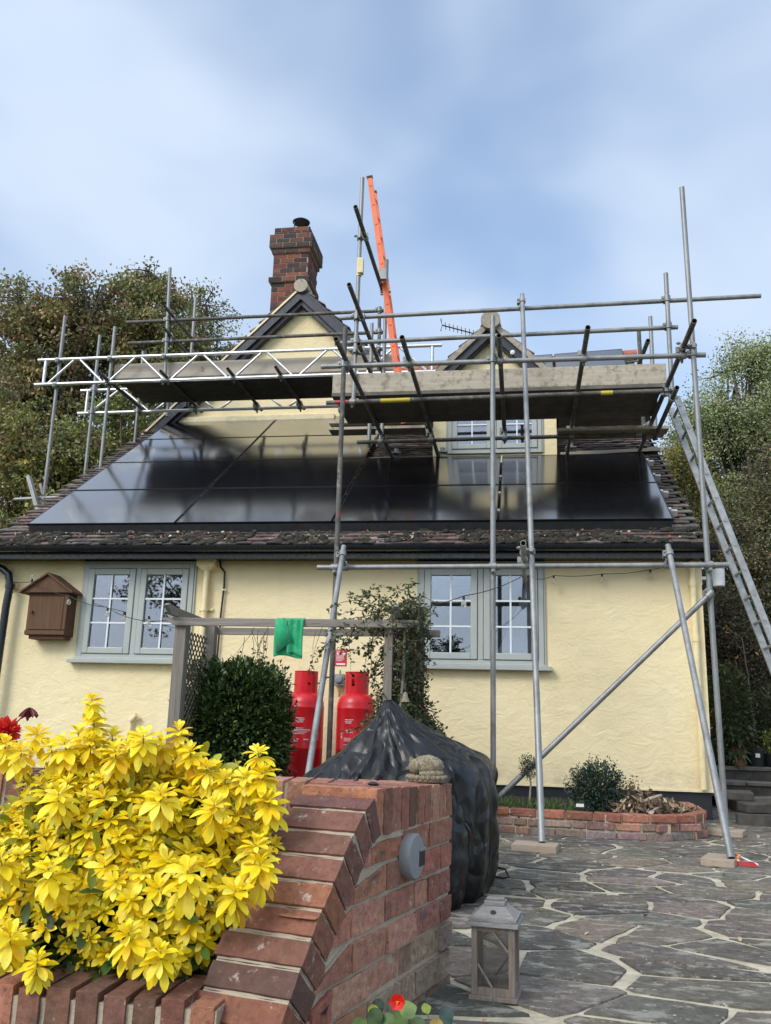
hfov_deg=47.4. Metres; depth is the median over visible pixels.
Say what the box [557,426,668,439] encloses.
scaffold board
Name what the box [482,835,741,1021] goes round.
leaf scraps
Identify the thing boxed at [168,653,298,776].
clipped hedge
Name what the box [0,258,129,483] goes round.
tree
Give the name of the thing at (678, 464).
tree
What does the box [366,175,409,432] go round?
ladder
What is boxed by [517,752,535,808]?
standard shrub
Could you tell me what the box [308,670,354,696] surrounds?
gas regulator
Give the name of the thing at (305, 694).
gas cylinder
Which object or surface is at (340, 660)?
warning sign
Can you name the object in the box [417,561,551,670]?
window
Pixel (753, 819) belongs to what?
rough stone
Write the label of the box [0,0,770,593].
sky
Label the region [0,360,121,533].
tree
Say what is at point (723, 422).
tree
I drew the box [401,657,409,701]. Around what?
bell
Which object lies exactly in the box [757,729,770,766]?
plant pot
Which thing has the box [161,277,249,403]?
tree
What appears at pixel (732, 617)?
thicket bush
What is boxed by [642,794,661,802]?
dry stick
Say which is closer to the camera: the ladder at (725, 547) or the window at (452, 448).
the ladder at (725, 547)
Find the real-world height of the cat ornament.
0.089 m
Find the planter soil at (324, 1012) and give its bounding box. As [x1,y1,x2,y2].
[100,894,334,1014]
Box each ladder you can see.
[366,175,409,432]
[669,395,770,673]
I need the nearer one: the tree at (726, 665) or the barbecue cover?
the barbecue cover
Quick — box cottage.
[0,217,718,819]
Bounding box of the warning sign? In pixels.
[335,649,346,665]
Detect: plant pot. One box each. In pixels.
[712,746,728,764]
[716,714,749,765]
[723,613,767,765]
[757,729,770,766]
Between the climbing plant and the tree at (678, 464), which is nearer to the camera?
the climbing plant
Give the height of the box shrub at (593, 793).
0.509 m
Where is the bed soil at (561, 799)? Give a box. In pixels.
[497,795,680,814]
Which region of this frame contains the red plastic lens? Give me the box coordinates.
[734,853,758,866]
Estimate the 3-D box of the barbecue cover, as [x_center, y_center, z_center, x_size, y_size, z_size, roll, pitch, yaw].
[0.072,1.510,4.764,1.185,0.944,1.724,-1,-14,9]
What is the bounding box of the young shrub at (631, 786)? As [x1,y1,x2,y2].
[619,775,641,806]
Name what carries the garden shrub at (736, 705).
on the garden steps
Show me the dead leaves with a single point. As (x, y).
(660, 805)
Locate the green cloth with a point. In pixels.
(288, 636)
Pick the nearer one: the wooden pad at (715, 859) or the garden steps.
the wooden pad at (715, 859)
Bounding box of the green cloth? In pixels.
[273,618,305,658]
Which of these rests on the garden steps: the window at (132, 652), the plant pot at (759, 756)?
the plant pot at (759, 756)
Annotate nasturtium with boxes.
[352,994,453,1023]
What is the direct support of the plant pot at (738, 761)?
on the garden steps
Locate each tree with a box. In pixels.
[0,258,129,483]
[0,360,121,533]
[10,385,172,525]
[46,255,222,447]
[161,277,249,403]
[655,325,770,745]
[657,435,738,561]
[692,409,770,683]
[702,577,770,747]
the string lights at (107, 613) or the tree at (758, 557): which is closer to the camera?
the string lights at (107, 613)
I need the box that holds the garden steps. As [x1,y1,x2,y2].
[712,764,770,811]
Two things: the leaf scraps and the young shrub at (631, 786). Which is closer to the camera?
the leaf scraps
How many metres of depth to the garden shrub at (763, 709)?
10.97 m
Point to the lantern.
(493, 914)
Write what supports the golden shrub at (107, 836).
on the planter soil at (324, 1012)
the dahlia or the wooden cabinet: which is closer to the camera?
the dahlia
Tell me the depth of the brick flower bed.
6.77 m
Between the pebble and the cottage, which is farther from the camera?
the cottage
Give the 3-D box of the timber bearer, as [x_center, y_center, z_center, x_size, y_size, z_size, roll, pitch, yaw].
[-0.094,-1.058,10.977,1.208,0.121,0.240,-1,-14,9]
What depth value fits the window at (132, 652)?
9.61 m
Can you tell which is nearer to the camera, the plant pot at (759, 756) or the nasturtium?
the nasturtium
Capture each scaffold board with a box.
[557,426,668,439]
[560,447,660,453]
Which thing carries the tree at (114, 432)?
on the ground
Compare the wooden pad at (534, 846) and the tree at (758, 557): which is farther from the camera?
the tree at (758, 557)
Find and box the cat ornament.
[405,755,447,782]
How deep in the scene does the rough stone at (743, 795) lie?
8.21 m
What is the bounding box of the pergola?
[161,603,439,749]
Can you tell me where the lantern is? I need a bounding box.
[467,896,522,1004]
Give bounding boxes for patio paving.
[408,802,770,1023]
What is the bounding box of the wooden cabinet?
[19,572,82,639]
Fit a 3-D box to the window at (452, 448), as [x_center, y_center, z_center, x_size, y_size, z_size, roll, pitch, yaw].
[1.434,-1.152,11.566,1.264,0.805,0.115,-1,-14,9]
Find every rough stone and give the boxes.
[727,790,753,800]
[735,813,770,826]
[737,801,770,813]
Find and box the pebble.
[367,782,378,785]
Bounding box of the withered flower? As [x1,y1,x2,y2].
[17,707,38,721]
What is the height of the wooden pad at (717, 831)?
0.045 m
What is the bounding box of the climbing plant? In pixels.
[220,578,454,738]
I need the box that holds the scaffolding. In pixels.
[14,177,760,858]
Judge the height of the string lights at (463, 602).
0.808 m
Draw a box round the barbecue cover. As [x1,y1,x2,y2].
[303,700,509,909]
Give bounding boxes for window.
[66,561,197,664]
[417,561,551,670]
[446,419,543,454]
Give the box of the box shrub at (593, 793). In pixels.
[563,753,627,811]
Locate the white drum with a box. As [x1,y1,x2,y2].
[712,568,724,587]
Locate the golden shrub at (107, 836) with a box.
[0,693,289,994]
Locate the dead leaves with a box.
[607,784,698,813]
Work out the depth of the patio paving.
3.62 m
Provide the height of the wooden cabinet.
0.717 m
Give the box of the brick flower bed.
[496,801,707,840]
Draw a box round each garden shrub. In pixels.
[707,661,759,767]
[734,686,770,752]
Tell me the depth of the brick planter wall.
2.26 m
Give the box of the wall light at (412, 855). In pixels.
[399,833,425,879]
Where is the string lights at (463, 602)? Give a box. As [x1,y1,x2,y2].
[412,560,689,608]
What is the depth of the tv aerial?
15.57 m
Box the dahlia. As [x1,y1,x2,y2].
[0,715,22,747]
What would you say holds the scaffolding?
on the patio paving
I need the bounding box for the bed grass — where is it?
[498,793,578,810]
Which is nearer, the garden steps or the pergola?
the pergola
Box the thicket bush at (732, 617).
[702,574,770,747]
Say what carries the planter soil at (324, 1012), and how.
in the brick planter wall
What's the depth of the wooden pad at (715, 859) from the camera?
5.49 m
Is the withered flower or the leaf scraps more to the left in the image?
the withered flower
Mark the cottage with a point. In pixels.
(218, 515)
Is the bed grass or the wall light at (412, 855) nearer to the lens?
the wall light at (412, 855)
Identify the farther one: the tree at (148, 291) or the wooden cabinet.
the tree at (148, 291)
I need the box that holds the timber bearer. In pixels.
[328,420,426,435]
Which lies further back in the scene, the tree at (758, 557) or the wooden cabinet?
the tree at (758, 557)
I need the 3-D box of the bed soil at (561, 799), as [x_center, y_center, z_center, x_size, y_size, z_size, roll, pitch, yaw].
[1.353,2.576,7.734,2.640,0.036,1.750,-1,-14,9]
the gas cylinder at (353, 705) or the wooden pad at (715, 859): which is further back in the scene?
the gas cylinder at (353, 705)
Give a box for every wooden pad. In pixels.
[511,840,559,853]
[700,853,740,867]
[707,826,746,837]
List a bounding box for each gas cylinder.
[286,670,323,778]
[335,671,374,753]
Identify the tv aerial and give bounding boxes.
[440,320,473,334]
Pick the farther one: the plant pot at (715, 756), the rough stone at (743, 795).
the plant pot at (715, 756)
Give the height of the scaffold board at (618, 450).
0.148 m
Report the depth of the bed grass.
7.12 m
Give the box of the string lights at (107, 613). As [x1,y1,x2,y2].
[17,574,165,625]
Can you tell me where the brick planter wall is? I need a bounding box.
[0,768,451,1023]
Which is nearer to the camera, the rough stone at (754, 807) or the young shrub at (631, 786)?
the young shrub at (631, 786)

